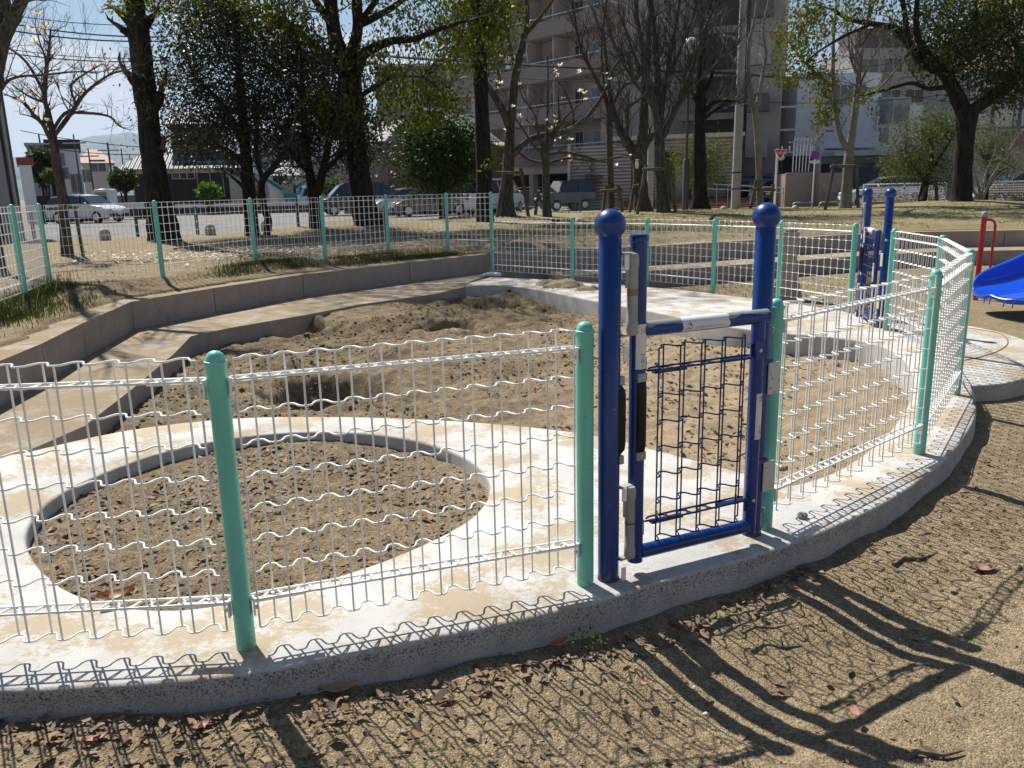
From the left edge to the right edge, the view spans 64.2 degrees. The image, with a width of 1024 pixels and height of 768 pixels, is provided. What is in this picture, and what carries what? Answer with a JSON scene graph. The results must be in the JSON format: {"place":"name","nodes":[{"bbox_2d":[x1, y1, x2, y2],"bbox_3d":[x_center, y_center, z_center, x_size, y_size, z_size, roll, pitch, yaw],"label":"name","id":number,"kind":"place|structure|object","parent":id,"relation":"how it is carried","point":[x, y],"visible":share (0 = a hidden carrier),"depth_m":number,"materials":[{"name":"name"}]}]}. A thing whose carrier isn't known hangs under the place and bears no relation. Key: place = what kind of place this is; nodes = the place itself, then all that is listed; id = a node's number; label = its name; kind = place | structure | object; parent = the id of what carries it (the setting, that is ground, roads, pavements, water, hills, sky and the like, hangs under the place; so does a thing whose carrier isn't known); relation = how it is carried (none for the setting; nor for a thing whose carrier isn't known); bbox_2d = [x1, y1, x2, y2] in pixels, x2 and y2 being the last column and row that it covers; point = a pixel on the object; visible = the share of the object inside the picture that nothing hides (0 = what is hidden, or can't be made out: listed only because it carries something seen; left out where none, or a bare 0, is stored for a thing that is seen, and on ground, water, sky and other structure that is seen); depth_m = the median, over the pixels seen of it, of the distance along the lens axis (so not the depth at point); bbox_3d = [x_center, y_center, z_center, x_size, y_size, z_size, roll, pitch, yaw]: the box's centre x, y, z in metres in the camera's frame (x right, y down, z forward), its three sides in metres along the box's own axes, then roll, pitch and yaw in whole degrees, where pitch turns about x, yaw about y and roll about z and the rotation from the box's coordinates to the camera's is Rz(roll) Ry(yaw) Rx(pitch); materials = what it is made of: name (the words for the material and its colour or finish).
{"place":"outdoors","nodes":[
{"label":"outdoors","id":0,"kind":"place"},
{"bbox_2d":[80,150,114,193],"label":"house","id":1,"kind":"structure","parent":0,"point":[100,168],"depth_m":81.73,"materials":[{"name":"beige metal"}]},
{"bbox_2d":[13,132,335,199],"bbox_3d":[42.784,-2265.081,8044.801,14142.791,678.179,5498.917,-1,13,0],"label":"hills","id":2,"kind":"structure","parent":0,"point":[127,138],"depth_m":7751.34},
{"bbox_2d":[269,160,306,201],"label":"house","id":3,"kind":"structure","parent":0,"point":[275,192],"depth_m":68.09,"materials":[{"name":"silver metal"}]},
{"bbox_2d":[3,0,972,156],"label":"sky","id":4,"kind":"structure","parent":0,"point":[80,125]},
{"bbox_2d":[0,200,1023,767],"bbox_3d":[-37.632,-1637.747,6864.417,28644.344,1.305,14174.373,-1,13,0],"label":"ground","id":5,"kind":"structure","parent":0,"point":[998,438],"depth_m":2.72,"materials":[{"name":"soil"}]},
{"bbox_2d":[0,93,24,239],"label":"apartment block","id":6,"kind":"structure","parent":5,"relation":"on","point":[9,193],"depth_m":27.27,"materials":[{"name":"concrete"}]},
{"bbox_2d":[46,205,84,256],"bbox_3d":[-7.813,-2.647,14.378,0.540,0.968,0.178,-1,13,0],"label":"tree stake","id":7,"kind":"object","parent":5,"relation":"on","point":[74,207],"visible":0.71,"depth_m":14.34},
{"bbox_2d":[2,2,151,255],"bbox_3d":[-7.865,-4.343,14.291,2.987,4.662,2.224,-1,13,0],"label":"magnolia tree","id":8,"kind":"object","parent":5,"relation":"on","point":[51,132],"visible":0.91,"depth_m":14.31,"materials":[{"name":"brown plant"}]},
{"bbox_2d":[0,278,160,336],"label":"grass","id":9,"kind":"structure","parent":5,"relation":"on","point":[51,306],"depth_m":8.06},
{"bbox_2d":[0,0,170,269],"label":"street tree","id":10,"kind":"object","parent":5,"relation":"on","point":[11,17],"visible":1,"depth_m":11.02,"materials":[{"name":"brown plant"}]},
{"bbox_2d":[0,247,267,297],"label":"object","id":11,"kind":"object","parent":5,"relation":"on","point":[113,263],"visible":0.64,"depth_m":12.33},
{"bbox_2d":[97,0,201,241],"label":"street tree","id":12,"kind":"object","parent":5,"relation":"on","point":[156,182],"visible":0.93,"depth_m":17.90,"materials":[{"name":"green plant"}]},
{"bbox_2d":[105,0,322,235],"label":"evergreen tree","id":13,"kind":"object","parent":5,"relation":"on","point":[238,131],"visible":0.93,"depth_m":18.48,"materials":[{"name":"green plant"}]},
{"bbox_2d":[0,243,464,324],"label":"grass","id":14,"kind":"structure","parent":5,"relation":"on","point":[264,262],"depth_m":11.75,"materials":[{"name":"plant"}]},
{"bbox_2d":[0,253,488,405],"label":"terrace wall","id":15,"kind":"structure","parent":5,"relation":"on","point":[88,332],"depth_m":9.53,"materials":[{"name":"beige concrete"}]},
{"bbox_2d":[0,272,489,455],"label":"terrace step","id":16,"kind":"object","parent":5,"relation":"on","point":[195,336],"visible":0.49,"depth_m":8.02,"materials":[{"name":"beige concrete"}]},
{"bbox_2d":[0,193,489,300],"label":"fence","id":17,"kind":"object","parent":5,"relation":"on","point":[18,252],"visible":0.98,"depth_m":10.34,"materials":[{"name":"metal"}]},
{"bbox_2d":[55,242,438,265],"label":"fallen petals","id":18,"kind":"object","parent":5,"relation":"on","point":[212,253],"visible":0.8,"depth_m":14.03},
{"bbox_2d":[205,1,402,228],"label":"evergreen tree","id":19,"kind":"object","parent":5,"relation":"on","point":[315,186],"visible":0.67,"depth_m":19.61,"materials":[{"name":"green plant"}]},
{"bbox_2d":[145,0,508,226],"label":"camphor tree","id":20,"kind":"object","parent":5,"relation":"on","point":[361,19],"visible":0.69,"depth_m":19.81,"materials":[{"name":"green plant"}]},
{"bbox_2d":[318,683,356,691],"bbox_3d":[-0.538,0.937,2.522,0.120,0.018,0.055,-3,7,-6],"label":"fallen leaf","id":21,"kind":"object","parent":5,"relation":"on","point":[337,687],"visible":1,"depth_m":2.53,"materials":[{"name":"brown"}]},
{"bbox_2d":[0,563,820,760],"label":"fallen leaves","id":22,"kind":"object","parent":5,"relation":"on","point":[38,723],"depth_m":2.47,"materials":[{"name":"plant"}]},
{"bbox_2d":[376,102,499,217],"bbox_3d":[-2.691,-7.806,28.991,4.774,4.268,4.568,4,14,20],"label":"camellia shrub","id":23,"kind":"object","parent":5,"relation":"on","point":[441,162],"visible":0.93,"depth_m":28.28,"materials":[{"name":"green plant"}]},
{"bbox_2d":[413,0,541,221],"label":"street tree","id":24,"kind":"object","parent":5,"relation":"on","point":[483,158],"visible":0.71,"depth_m":23.41,"materials":[{"name":"green plant"}]},
{"bbox_2d":[102,291,908,485],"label":"sand","id":25,"kind":"structure","parent":5,"relation":"on","point":[483,322],"depth_m":6.93,"materials":[{"name":"sand"}]},
{"bbox_2d":[113,288,855,477],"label":"sand clods","id":26,"kind":"object","parent":25,"relation":"on","point":[782,468],"visible":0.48,"depth_m":7.66,"materials":[{"name":"sand"}]},
{"bbox_2d":[137,317,902,472],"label":"fallen leaves","id":27,"kind":"object","parent":25,"relation":"on","point":[647,416],"visible":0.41,"depth_m":6.43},
{"bbox_2d":[0,277,1023,721],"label":"sandpit slab","id":28,"kind":"structure","parent":5,"relation":"on","point":[150,671],"depth_m":3.17,"materials":[{"name":"white concrete"}]},
{"bbox_2d":[29,440,488,610],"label":"sand","id":29,"kind":"structure","parent":28,"relation":"in","point":[195,533],"depth_m":3.78,"materials":[{"name":"sand"}]},
{"bbox_2d":[30,442,484,608],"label":"leaf fragments","id":30,"kind":"object","parent":29,"relation":"on","point":[118,547],"visible":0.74,"depth_m":3.68,"materials":[{"name":"brown plant"}]},
{"bbox_2d":[31,442,484,600],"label":"fallen leaves","id":31,"kind":"object","parent":29,"relation":"on","point":[201,546],"depth_m":3.84,"materials":[{"name":"plant"}]},
{"bbox_2d":[34,442,487,609],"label":"sand clods","id":32,"kind":"object","parent":29,"relation":"on","point":[188,502],"visible":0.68,"depth_m":3.79,"materials":[{"name":"sand"}]},
{"bbox_2d":[0,321,594,651],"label":"fence","id":33,"kind":"object","parent":28,"relation":"on","point":[217,378],"visible":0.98,"depth_m":2.55,"materials":[{"name":"metal"}]},
{"bbox_2d":[543,278,585,288],"bbox_3d":[0.780,-1.464,11.854,0.660,0.144,0.440,-1,13,0],"label":"sand heap","id":34,"kind":"object","parent":28,"relation":"on","point":[566,283],"visible":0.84,"depth_m":11.75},
{"bbox_2d":[489,192,858,312],"bbox_3d":[1.867,-1.970,11.376,0.572,1.462,6.458,-12,17,-37],"label":"fence","id":35,"kind":"object","parent":28,"relation":"on","point":[854,242],"visible":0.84,"depth_m":10.85,"materials":[{"name":"metal"}]},
{"bbox_2d":[594,202,780,583],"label":"playground gate","id":36,"kind":"structure","parent":28,"relation":"on","point":[764,368],"depth_m":2.95,"materials":[{"name":"metal"}]},
{"bbox_2d":[761,228,975,530],"bbox_3d":[2.594,-0.347,5.374,0.708,1.062,5.298,6,15,28],"label":"fence","id":37,"kind":"object","parent":28,"relation":"on","point":[959,280],"visible":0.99,"depth_m":3.96,"materials":[{"name":"metal"}]},
{"bbox_2d":[854,188,896,327],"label":"playground gate","id":38,"kind":"structure","parent":28,"relation":"on","point":[865,253],"depth_m":7.99,"materials":[{"name":"blue metal"}]},
{"bbox_2d":[0,457,1023,767],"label":"fallen leaves","id":39,"kind":"object","parent":5,"relation":"on","point":[414,731],"depth_m":2.38,"materials":[{"name":"plant"}]},
{"bbox_2d":[0,506,1023,767],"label":"leaf fragments","id":40,"kind":"object","parent":5,"relation":"on","point":[540,752],"visible":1,"depth_m":2.31,"materials":[{"name":"brown plant"}]},
{"bbox_2d":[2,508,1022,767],"bbox_3d":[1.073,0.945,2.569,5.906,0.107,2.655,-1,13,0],"label":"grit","id":41,"kind":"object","parent":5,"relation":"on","point":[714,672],"visible":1,"depth_m":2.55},
{"bbox_2d":[496,167,539,216],"bbox_3d":[0.215,-6.018,26.010,1.464,1.738,0.619,-7,15,-24],"label":"tree stake","id":42,"kind":"object","parent":5,"relation":"on","point":[504,172],"visible":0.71,"depth_m":25.93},
{"bbox_2d":[437,0,650,216],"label":"magnolia tree","id":43,"kind":"object","parent":5,"relation":"on","point":[507,207],"visible":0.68,"depth_m":25.61,"materials":[{"name":"brown plant"}]},
{"bbox_2d":[490,50,635,216],"bbox_3d":[1.599,-7.660,25.309,4.957,5.332,2.301,-1,13,0],"label":"magnolia tree","id":44,"kind":"object","parent":5,"relation":"on","point":[545,153],"visible":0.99,"depth_m":25.40,"materials":[{"name":"brown plant"}]},
{"bbox_2d":[600,185,623,211],"bbox_3d":[3.560,-6.442,28.958,0.895,1.195,0.237,-1,13,0],"label":"tree stake","id":45,"kind":"object","parent":5,"relation":"on","point":[619,190],"visible":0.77,"depth_m":28.89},
{"bbox_2d":[557,0,678,208],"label":"bare tree","id":46,"kind":"object","parent":5,"relation":"on","point":[610,176],"visible":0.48,"depth_m":28.37,"materials":[{"name":"brown plant"}]},
{"bbox_2d":[578,0,679,211],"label":"bare tree","id":47,"kind":"object","parent":5,"relation":"on","point":[644,140],"visible":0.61,"depth_m":26.87,"materials":[{"name":"brown plant"}]},
{"bbox_2d":[647,76,653,207],"bbox_3d":[5.890,-9.859,34.691,0.293,6.031,0.293,-1,13,0],"label":"utility pole","id":48,"kind":"object","parent":5,"relation":"on","point":[650,163],"visible":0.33,"depth_m":34.70,"materials":[{"name":"concrete"}]},
{"bbox_2d":[635,162,676,213],"bbox_3d":[4.584,-5.892,25.521,1.449,1.979,0.682,-8,15,-24],"label":"tree stake","id":49,"kind":"object","parent":5,"relation":"on","point":[666,169],"visible":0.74,"depth_m":25.45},
{"bbox_2d":[556,0,767,212],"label":"zelkova tree","id":50,"kind":"object","parent":5,"relation":"on","point":[656,100],"visible":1,"depth_m":24.96,"materials":[{"name":"brown plant"}]},
{"bbox_2d":[682,37,698,209],"bbox_3d":[6.215,-8.922,28.748,0.600,6.134,0.600,-1,13,0],"label":"street lamp","id":51,"kind":"object","parent":5,"relation":"on","point":[685,186],"visible":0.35,"depth_m":28.94,"materials":[{"name":"grey metal"}]},
{"bbox_2d":[665,121,750,196],"bbox_3d":[8.502,-9.575,36.867,4.111,4.249,3.638,-1,13,0],"label":"evergreen shrub","id":52,"kind":"object","parent":5,"relation":"on","point":[710,158],"visible":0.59,"depth_m":36.44,"materials":[{"name":"green plant"}]},
{"bbox_2d":[414,199,1023,239],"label":"grass","id":53,"kind":"structure","parent":5,"relation":"on","point":[783,212],"depth_m":21.60,"materials":[{"name":"plant"}]},
{"bbox_2d":[667,0,772,209],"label":"street tree","id":54,"kind":"object","parent":5,"relation":"on","point":[700,198],"visible":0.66,"depth_m":28.49,"materials":[{"name":"brown plant"}]},
{"bbox_2d":[681,0,783,206],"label":"bare tree","id":55,"kind":"object","parent":5,"relation":"on","point":[757,144],"visible":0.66,"depth_m":31.29,"materials":[{"name":"brown plant"}]},
{"bbox_2d":[723,0,746,208],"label":"utility pole","id":56,"kind":"object","parent":5,"relation":"on","point":[737,163],"visible":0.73,"depth_m":31.47,"materials":[{"name":"concrete"}]},
{"bbox_2d":[372,54,817,78],"bbox_3d":[6.324,-14.007,35.891,25.090,2.202,11.262,-5,14,-16],"label":"overhead cable","id":57,"kind":"object","parent":56,"relation":"attached to","point":[586,67],"visible":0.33,"depth_m":33.92,"materials":[{"name":"black rubber"}]},
{"bbox_2d":[490,229,1023,278],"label":"bench wall","id":58,"kind":"structure","parent":5,"relation":"on","point":[1003,237],"depth_m":15.72,"materials":[{"name":"beige concrete"}]},
{"bbox_2d":[749,180,775,208],"bbox_3d":[9.741,-7.335,31.864,1.016,1.227,0.248,-1,13,0],"label":"tree stake","id":59,"kind":"object","parent":5,"relation":"on","point":[754,189],"visible":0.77,"depth_m":31.77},
{"bbox_2d":[543,246,1023,286],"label":"bench step","id":60,"kind":"object","parent":5,"relation":"on","point":[1001,254],"visible":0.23,"depth_m":15.27,"materials":[{"name":"beige concrete"}]},
{"bbox_2d":[773,222,801,300],"bbox_3d":[3.894,-1.649,11.563,0.450,1.258,0.340,4,14,19],"label":"drinking fountain","id":61,"kind":"object","parent":5,"relation":"on","point":[794,277],"visible":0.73,"depth_m":11.44,"materials":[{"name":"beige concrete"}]},
{"bbox_2d":[823,160,863,209],"bbox_3d":[10.125,-5.998,24.987,1.159,1.660,0.221,-1,13,0],"label":"tree stake","id":62,"kind":"object","parent":5,"relation":"on","point":[856,165],"visible":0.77,"depth_m":24.93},
{"bbox_2d":[761,0,953,208],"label":"bare tree","id":63,"kind":"object","parent":5,"relation":"on","point":[848,145],"visible":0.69,"depth_m":24.58,"materials":[{"name":"brown plant"}]},
{"bbox_2d":[762,0,1023,201],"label":"camphor tree","id":64,"kind":"object","parent":5,"relation":"on","point":[987,27],"visible":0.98,"depth_m":23.40,"materials":[{"name":"green plant"}]},
{"bbox_2d":[860,192,950,204],"bbox_3d":[15.216,-7.095,31.539,3.601,0.672,1.360,7,16,32],"label":"hedge","id":65,"kind":"object","parent":5,"relation":"on","point":[904,195],"visible":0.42,"depth_m":31.52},
{"bbox_2d":[863,97,994,201],"bbox_3d":[14.557,-8.227,28.966,4.120,4.230,4.282,-1,13,0],"label":"evergreen shrub","id":66,"kind":"object","parent":5,"relation":"on","point":[909,165],"visible":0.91,"depth_m":28.73,"materials":[{"name":"green plant"}]},
{"bbox_2d":[902,739,963,760],"bbox_3d":[1.132,0.995,2.207,0.176,0.021,0.055,-6,14,-19],"label":"twig","id":67,"kind":"object","parent":5,"relation":"on","point":[911,755],"visible":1,"depth_m":2.20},
{"bbox_2d":[942,110,1023,199],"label":"evergreen shrub","id":68,"kind":"object","parent":5,"relation":"on","point":[986,153],"visible":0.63,"depth_m":29.88,"materials":[{"name":"green plant"}]},
{"bbox_2d":[972,212,996,299],"bbox_3d":[6.338,-1.568,10.970,0.217,1.468,0.079,-1,13,0],"label":"handrail post","id":69,"kind":"object","parent":5,"relation":"on","point":[984,218],"visible":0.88,"depth_m":10.88,"materials":[{"name":"metal"}]},
{"bbox_2d":[951,107,1023,199],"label":"bare shrub","id":70,"kind":"object","parent":5,"relation":"on","point":[980,195],"visible":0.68,"depth_m":26.23,"materials":[{"name":"brown plant"}]},
{"bbox_2d":[972,253,1023,307],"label":"slide","id":71,"kind":"object","parent":5,"relation":"on","point":[1003,282],"visible":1,"depth_m":9.88,"materials":[{"name":"blue plastic"}]},
{"bbox_2d":[20,200,1021,239],"bbox_3d":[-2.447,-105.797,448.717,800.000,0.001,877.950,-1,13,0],"label":"asphalt","id":72,"kind":"structure","parent":0,"point":[280,218],"depth_m":41.15,"materials":[{"name":"asphalt"}]},
{"bbox_2d":[16,157,37,222],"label":"pillar","id":73,"kind":"structure","parent":72,"relation":"on","point":[25,165],"depth_m":46.62,"materials":[{"name":"white"}]},
{"bbox_2d":[24,144,51,195],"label":"garden pine","id":74,"kind":"object","parent":72,"relation":"on","point":[40,157],"visible":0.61,"depth_m":52.61,"materials":[{"name":"green plant"}]},
{"bbox_2d":[43,139,84,194],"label":"house","id":75,"kind":"structure","parent":72,"relation":"on","point":[69,164],"depth_m":68.17,"materials":[{"name":"silver metal"}]},
{"bbox_2d":[45,194,129,222],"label":"parked car","id":76,"kind":"object","parent":72,"relation":"on","point":[84,200],"visible":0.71,"depth_m":44.66,"materials":[{"name":"grey"}]},
{"bbox_2d":[91,189,146,218],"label":"truck","id":77,"kind":"object","parent":72,"relation":"on","point":[110,195],"visible":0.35,"depth_m":50.13,"materials":[{"name":"grey"}]},
{"bbox_2d":[104,166,139,202],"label":"garden pine","id":78,"kind":"object","parent":72,"relation":"on","point":[124,180],"visible":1,"depth_m":57.73,"materials":[{"name":"green plant"}]},
{"bbox_2d":[119,111,240,207],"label":"house","id":79,"kind":"structure","parent":72,"relation":"on","point":[183,183],"depth_m":61.94,"materials":[{"name":"grey"}]},
{"bbox_2d":[196,161,224,196],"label":"window","id":80,"kind":"structure","parent":79,"relation":"in","point":[208,177],"depth_m":62.14,"materials":[{"name":"black glass"}]},
{"bbox_2d":[193,180,222,214],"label":"garden shrub","id":81,"kind":"object","parent":72,"relation":"on","point":[205,191],"visible":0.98,"depth_m":57.99,"materials":[{"name":"green plant"}]},
{"bbox_2d":[130,201,324,215],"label":"guard rail","id":82,"kind":"object","parent":72,"relation":"on","point":[279,206],"visible":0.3,"depth_m":58.57,"materials":[{"name":"grey"}]},
{"bbox_2d":[226,174,268,202],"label":"house","id":83,"kind":"structure","parent":72,"relation":"on","point":[236,195],"depth_m":62.24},
{"bbox_2d":[256,174,315,205],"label":"parked car","id":84,"kind":"object","parent":72,"relation":"on","point":[292,194],"visible":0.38,"depth_m":63.48,"materials":[{"name":"teal metal"}]},
{"bbox_2d":[323,182,395,215],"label":"parked car","id":85,"kind":"object","parent":72,"relation":"on","point":[341,190],"visible":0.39,"depth_m":47.70,"materials":[{"name":"blue"}]},
{"bbox_2d":[375,187,437,214],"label":"parked car","id":86,"kind":"object","parent":72,"relation":"on","point":[399,191],"visible":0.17,"depth_m":46.31,"materials":[{"name":"silver metal"}]},
{"bbox_2d":[336,106,503,213],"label":"brick house","id":87,"kind":"structure","parent":72,"relation":"on","point":[381,176],"depth_m":51.33,"materials":[{"name":"brown brick"}]},
{"bbox_2d":[373,63,472,120],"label":"apartment block","id":88,"kind":"structure","parent":72,"relation":"on","point":[469,104],"depth_m":86.71,"materials":[{"name":"grey concrete"}]},
{"bbox_2d":[384,187,464,216],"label":"parked car","id":89,"kind":"object","parent":72,"relation":"on","point":[435,206],"visible":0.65,"depth_m":43.03,"materials":[{"name":"grey"}]},
{"bbox_2d":[463,178,524,214],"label":"parked car","id":90,"kind":"object","parent":72,"relation":"on","point":[518,197],"visible":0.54,"depth_m":43.03,"materials":[{"name":"grey"}]},
{"bbox_2d":[490,141,503,178],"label":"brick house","id":91,"kind":"structure","parent":72,"relation":"on","point":[495,150],"depth_m":54.90,"materials":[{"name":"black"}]},
{"bbox_2d":[533,180,596,210],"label":"parked car","id":92,"kind":"object","parent":72,"relation":"on","point":[583,191],"visible":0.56,"depth_m":47.24,"materials":[{"name":"grey"}]},
{"bbox_2d":[454,0,788,209],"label":"apartment block","id":93,"kind":"structure","parent":72,"relation":"on","point":[545,39],"depth_m":57.82,"materials":[{"name":"concrete"}]},
{"bbox_2d":[690,173,773,202],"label":"parked car","id":94,"kind":"object","parent":72,"relation":"on","point":[747,179],"visible":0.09,"depth_m":47.92,"materials":[{"name":"black"}]},
{"bbox_2d":[773,137,841,206],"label":"wall","id":95,"kind":"structure","parent":72,"relation":"on","point":[798,185],"depth_m":43.43,"materials":[{"name":"concrete"}]},
{"bbox_2d":[779,74,835,172],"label":"building","id":96,"kind":"structure","parent":72,"relation":"on","point":[818,165],"depth_m":44.99,"materials":[{"name":"concrete"}]},
{"bbox_2d":[780,73,923,189],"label":"office building","id":97,"kind":"structure","parent":72,"relation":"on","point":[794,118],"depth_m":58.84,"materials":[{"name":"white concrete"}]},
{"bbox_2d":[828,84,866,104],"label":"window","id":98,"kind":"structure","parent":97,"relation":"in","point":[838,90],"depth_m":61.38,"materials":[{"name":"grey glass"}]},
{"bbox_2d":[875,97,910,124],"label":"window","id":99,"kind":"structure","parent":97,"relation":"in","point":[886,108],"depth_m":59.09,"materials":[{"name":"grey glass"}]},
{"bbox_2d":[836,175,944,204],"bbox_3d":[18.468,-9.424,40.006,4.570,1.510,2.090,1,14,10],"label":"parked car","id":100,"kind":"object","parent":72,"relation":"on","point":[896,188],"visible":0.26,"depth_m":39.22,"materials":[{"name":"silver metal"}]},
{"bbox_2d":[973,172,1023,200],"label":"parked car","id":101,"kind":"object","parent":72,"relation":"on","point":[1011,186],"visible":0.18,"depth_m":38.23,"materials":[{"name":"grey"}]},
{"bbox_2d":[656,273,973,299],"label":"concrete curb","id":102,"kind":"structure","parent":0,"point":[724,284],"depth_m":13.67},
{"bbox_2d":[821,28,965,104],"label":"office building","id":103,"kind":"structure","parent":0,"point":[869,46],"depth_m":83.69,"materials":[{"name":"white concrete"}]},
{"bbox_2d":[920,70,1023,199],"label":"showroom building","id":104,"kind":"structure","parent":0,"point":[934,102],"depth_m":47.90,"materials":[{"name":"grey"}]},
{"label":"pavement","id":105,"kind":"structure","parent":0,"visible":0},
{"bbox_2d":[862,182,946,204],"bbox_3d":[16.607,-7.889,34.706,3.311,1.270,0.079,9,17,37],"label":"guard fence","id":106,"kind":"object","parent":105,"relation":"on","point":[890,184],"visible":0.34,"depth_m":34.66,"materials":[{"name":"grey"}]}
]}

